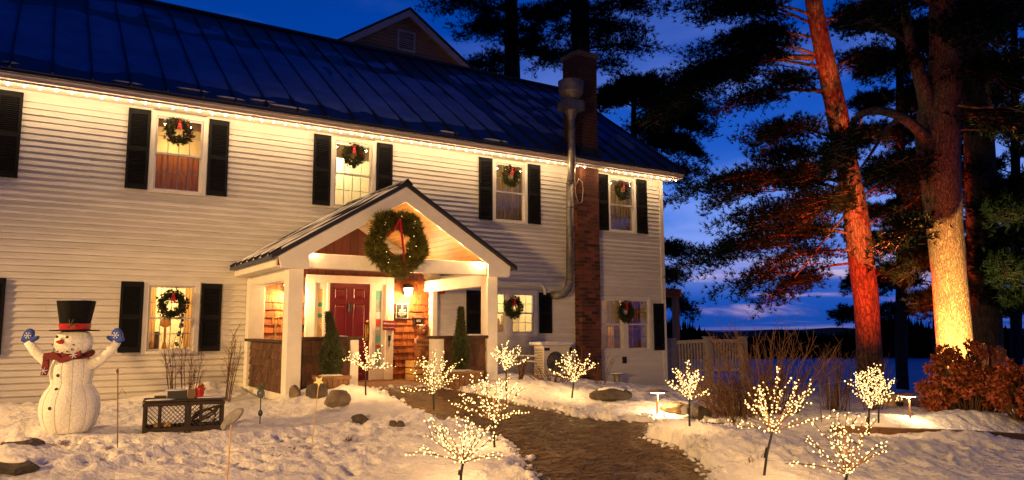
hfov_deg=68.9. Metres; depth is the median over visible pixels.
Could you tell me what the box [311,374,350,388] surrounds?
planter
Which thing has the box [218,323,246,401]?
bare shrub
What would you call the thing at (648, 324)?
window
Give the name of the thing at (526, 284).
drain pipe
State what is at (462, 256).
porch
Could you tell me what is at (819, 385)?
trellis frame
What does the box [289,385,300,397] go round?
rock
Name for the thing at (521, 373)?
bare shrub
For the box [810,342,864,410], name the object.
bare shrub
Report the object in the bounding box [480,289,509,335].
window
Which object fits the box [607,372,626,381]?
bird bath
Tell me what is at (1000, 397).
rusty shrub
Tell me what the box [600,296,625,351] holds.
window
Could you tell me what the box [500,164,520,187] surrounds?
wreath
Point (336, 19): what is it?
sky
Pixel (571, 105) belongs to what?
exhaust duct
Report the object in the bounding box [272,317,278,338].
shovel
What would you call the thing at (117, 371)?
seed stalk
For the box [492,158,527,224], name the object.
window
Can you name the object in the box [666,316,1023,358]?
treeline
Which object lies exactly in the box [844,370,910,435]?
lighted twig tree
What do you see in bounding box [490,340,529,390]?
lighted twig tree
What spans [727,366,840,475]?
lighted twig tree
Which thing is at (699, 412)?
rock
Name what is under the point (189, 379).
bare shrub
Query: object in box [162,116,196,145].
wreath
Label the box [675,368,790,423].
bare shrub
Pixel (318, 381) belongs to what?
star stake
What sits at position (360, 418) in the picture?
rock
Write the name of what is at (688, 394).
lighted twig tree
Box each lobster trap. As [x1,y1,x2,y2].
[142,395,224,433]
[187,396,224,432]
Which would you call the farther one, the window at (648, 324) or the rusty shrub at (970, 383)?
the window at (648, 324)
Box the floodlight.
[896,402,903,406]
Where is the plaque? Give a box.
[395,303,407,317]
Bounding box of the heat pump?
[501,341,573,377]
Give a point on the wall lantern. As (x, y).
(407, 289)
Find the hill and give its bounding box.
[696,328,1023,338]
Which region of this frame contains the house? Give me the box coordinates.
[0,0,685,403]
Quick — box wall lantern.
[403,284,413,295]
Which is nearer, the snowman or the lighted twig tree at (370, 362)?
the snowman
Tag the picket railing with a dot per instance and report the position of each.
(708, 348)
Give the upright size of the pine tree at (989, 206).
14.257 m
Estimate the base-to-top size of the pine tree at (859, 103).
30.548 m
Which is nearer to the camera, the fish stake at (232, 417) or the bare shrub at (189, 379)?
the fish stake at (232, 417)
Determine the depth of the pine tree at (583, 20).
29.17 m
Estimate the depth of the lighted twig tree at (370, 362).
11.02 m
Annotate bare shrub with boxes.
[161,333,178,388]
[170,333,206,395]
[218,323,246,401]
[513,362,582,383]
[515,342,531,379]
[586,353,614,384]
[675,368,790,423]
[680,346,751,409]
[690,305,841,414]
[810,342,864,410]
[846,353,896,410]
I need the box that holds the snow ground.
[0,330,1023,479]
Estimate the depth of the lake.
140.91 m
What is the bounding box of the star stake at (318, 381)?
[311,377,323,451]
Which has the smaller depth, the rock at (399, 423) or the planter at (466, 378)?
the rock at (399, 423)
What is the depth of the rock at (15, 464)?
6.78 m
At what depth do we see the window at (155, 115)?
13.21 m
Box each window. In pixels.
[140,280,200,353]
[147,110,208,196]
[329,135,376,208]
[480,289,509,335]
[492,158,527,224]
[509,289,537,334]
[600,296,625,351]
[607,174,636,233]
[625,296,651,351]
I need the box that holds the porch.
[229,179,516,398]
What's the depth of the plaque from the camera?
15.15 m
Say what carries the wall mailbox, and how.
attached to the house
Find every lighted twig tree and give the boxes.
[341,339,395,394]
[400,349,463,409]
[405,411,502,479]
[448,373,528,446]
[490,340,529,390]
[548,349,598,397]
[665,358,709,425]
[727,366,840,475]
[785,409,888,479]
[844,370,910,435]
[852,363,894,422]
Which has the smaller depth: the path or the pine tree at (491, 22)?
the path
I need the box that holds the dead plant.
[51,437,90,445]
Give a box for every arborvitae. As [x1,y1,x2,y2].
[315,310,345,374]
[449,306,471,368]
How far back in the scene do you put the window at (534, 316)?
16.94 m
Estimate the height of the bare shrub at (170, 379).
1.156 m
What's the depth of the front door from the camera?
14.62 m
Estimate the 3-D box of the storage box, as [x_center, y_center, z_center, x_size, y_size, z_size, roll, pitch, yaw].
[-4.134,1.889,9.153,0.455,0.127,0.171,3,-7,-23]
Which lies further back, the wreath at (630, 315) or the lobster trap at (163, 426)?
the wreath at (630, 315)
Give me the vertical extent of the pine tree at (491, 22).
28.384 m
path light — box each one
[646,389,668,413]
[897,393,920,417]
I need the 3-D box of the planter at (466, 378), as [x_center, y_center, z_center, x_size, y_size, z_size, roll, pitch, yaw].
[-0.879,2.360,12.727,0.568,0.319,0.568,4,-8,-33]
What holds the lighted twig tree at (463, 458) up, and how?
on the snow ground
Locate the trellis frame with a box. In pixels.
[815,376,852,421]
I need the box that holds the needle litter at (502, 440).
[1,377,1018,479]
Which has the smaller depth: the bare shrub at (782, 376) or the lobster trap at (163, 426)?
the lobster trap at (163, 426)
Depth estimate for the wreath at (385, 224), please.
12.15 m
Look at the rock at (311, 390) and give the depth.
10.86 m
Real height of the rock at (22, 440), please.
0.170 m
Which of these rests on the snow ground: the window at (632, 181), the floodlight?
the floodlight
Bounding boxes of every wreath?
[154,287,191,319]
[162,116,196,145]
[341,143,365,169]
[361,207,431,281]
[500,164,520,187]
[503,295,523,320]
[614,180,630,200]
[617,300,635,324]
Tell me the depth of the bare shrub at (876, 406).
13.31 m
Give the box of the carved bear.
[414,324,428,360]
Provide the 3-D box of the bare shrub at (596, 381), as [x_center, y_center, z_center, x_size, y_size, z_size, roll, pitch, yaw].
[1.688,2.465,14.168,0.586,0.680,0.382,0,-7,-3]
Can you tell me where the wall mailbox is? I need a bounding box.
[412,315,422,324]
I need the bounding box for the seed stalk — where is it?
[116,369,125,447]
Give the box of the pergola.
[666,289,681,382]
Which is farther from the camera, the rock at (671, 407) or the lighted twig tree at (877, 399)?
the rock at (671, 407)
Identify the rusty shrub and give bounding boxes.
[914,338,1022,412]
[981,355,1023,421]
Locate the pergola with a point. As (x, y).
(674, 295)
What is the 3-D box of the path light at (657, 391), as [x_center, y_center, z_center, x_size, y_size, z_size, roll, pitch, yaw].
[2.095,2.371,10.708,0.330,0.462,0.330,4,-8,-33]
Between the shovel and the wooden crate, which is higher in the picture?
the shovel
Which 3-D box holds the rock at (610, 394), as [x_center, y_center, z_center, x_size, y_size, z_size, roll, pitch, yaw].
[1.545,2.421,11.697,0.662,0.230,0.401,-3,-7,20]
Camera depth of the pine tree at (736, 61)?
20.45 m
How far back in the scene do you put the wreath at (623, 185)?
18.70 m
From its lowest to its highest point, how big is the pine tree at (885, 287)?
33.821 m
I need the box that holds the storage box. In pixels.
[154,389,194,398]
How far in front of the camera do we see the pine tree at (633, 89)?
27.74 m
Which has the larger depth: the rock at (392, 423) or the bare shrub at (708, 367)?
the bare shrub at (708, 367)
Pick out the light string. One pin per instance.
(87, 95)
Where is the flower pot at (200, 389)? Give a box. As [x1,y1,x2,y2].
[195,382,205,397]
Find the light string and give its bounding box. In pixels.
[6,83,676,180]
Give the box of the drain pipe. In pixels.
[497,282,546,294]
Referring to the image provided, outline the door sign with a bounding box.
[383,314,394,329]
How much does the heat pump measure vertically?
0.943 m
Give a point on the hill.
(826, 331)
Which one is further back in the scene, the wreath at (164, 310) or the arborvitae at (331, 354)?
the wreath at (164, 310)
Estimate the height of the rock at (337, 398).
0.249 m
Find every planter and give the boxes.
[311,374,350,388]
[441,369,482,388]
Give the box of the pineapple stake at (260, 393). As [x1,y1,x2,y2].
[257,384,264,423]
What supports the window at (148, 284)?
in the house
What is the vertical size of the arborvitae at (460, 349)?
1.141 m
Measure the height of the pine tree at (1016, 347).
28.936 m
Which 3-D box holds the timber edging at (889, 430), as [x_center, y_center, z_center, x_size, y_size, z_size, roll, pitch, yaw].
[5.150,2.571,9.913,1.832,0.220,0.120,0,-7,-2]
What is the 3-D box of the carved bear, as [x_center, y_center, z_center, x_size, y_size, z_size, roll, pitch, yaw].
[-1.793,2.049,14.900,0.432,0.732,0.365,4,-8,-33]
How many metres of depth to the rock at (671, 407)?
10.87 m
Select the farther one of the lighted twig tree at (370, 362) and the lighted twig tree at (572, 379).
the lighted twig tree at (572, 379)
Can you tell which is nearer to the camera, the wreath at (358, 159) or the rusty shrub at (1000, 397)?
the rusty shrub at (1000, 397)
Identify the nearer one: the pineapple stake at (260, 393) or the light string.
the pineapple stake at (260, 393)
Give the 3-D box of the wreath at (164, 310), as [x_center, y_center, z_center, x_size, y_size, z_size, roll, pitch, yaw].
[-5.824,1.095,12.817,0.599,0.637,0.219,4,-8,-33]
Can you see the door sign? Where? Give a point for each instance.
(388, 325)
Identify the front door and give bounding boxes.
[330,283,369,380]
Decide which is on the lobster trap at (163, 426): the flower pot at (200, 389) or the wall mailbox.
the flower pot at (200, 389)
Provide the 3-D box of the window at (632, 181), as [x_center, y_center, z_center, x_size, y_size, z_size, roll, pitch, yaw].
[2.752,-0.888,18.809,0.948,1.450,0.117,4,-8,-33]
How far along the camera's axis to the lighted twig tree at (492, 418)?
8.09 m
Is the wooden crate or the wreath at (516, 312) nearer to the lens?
the wooden crate
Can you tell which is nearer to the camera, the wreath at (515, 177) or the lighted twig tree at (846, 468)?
the lighted twig tree at (846, 468)
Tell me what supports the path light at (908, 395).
on the snow ground
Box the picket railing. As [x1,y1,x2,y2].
[667,336,748,386]
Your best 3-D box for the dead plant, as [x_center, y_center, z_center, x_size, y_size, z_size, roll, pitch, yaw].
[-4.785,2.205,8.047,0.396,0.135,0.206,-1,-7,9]
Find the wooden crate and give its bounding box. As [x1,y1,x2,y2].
[405,360,428,380]
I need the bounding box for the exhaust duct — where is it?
[550,77,584,299]
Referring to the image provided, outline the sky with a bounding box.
[83,0,1023,329]
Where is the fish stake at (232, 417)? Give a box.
[220,408,243,479]
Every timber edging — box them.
[830,425,963,434]
[975,430,1023,439]
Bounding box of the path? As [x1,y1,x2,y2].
[380,386,734,479]
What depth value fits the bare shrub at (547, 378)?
13.18 m
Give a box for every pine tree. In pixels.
[414,0,568,77]
[514,0,679,81]
[597,63,724,324]
[620,0,924,391]
[800,0,1023,392]
[826,0,930,389]
[874,1,1008,382]
[880,0,1023,365]
[961,28,1023,366]
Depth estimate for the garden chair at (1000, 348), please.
16.71 m
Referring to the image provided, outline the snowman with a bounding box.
[21,299,124,433]
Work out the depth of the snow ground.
8.53 m
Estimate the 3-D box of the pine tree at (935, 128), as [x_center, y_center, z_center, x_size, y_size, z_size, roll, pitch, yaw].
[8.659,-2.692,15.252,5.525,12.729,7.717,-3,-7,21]
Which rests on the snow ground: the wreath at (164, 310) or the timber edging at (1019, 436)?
the timber edging at (1019, 436)
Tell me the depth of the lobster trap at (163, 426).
8.92 m
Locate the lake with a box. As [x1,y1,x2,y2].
[681,357,1023,390]
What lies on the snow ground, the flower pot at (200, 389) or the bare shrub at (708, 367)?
the bare shrub at (708, 367)
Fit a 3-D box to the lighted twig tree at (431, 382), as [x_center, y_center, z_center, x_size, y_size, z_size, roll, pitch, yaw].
[-1.140,2.081,10.666,0.922,1.046,0.452,-1,-7,4]
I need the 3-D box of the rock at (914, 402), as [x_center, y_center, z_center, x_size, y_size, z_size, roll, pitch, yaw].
[7.815,3.267,14.974,0.869,0.355,0.654,1,-7,-7]
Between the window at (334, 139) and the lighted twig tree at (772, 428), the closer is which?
the lighted twig tree at (772, 428)
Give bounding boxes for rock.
[0,436,44,445]
[0,454,40,475]
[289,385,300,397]
[305,383,327,398]
[324,390,350,407]
[351,414,368,423]
[389,420,396,426]
[396,420,404,426]
[589,387,631,401]
[660,402,684,413]
[680,403,711,419]
[880,395,922,407]
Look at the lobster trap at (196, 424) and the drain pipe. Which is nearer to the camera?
the lobster trap at (196, 424)
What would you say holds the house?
on the snow ground

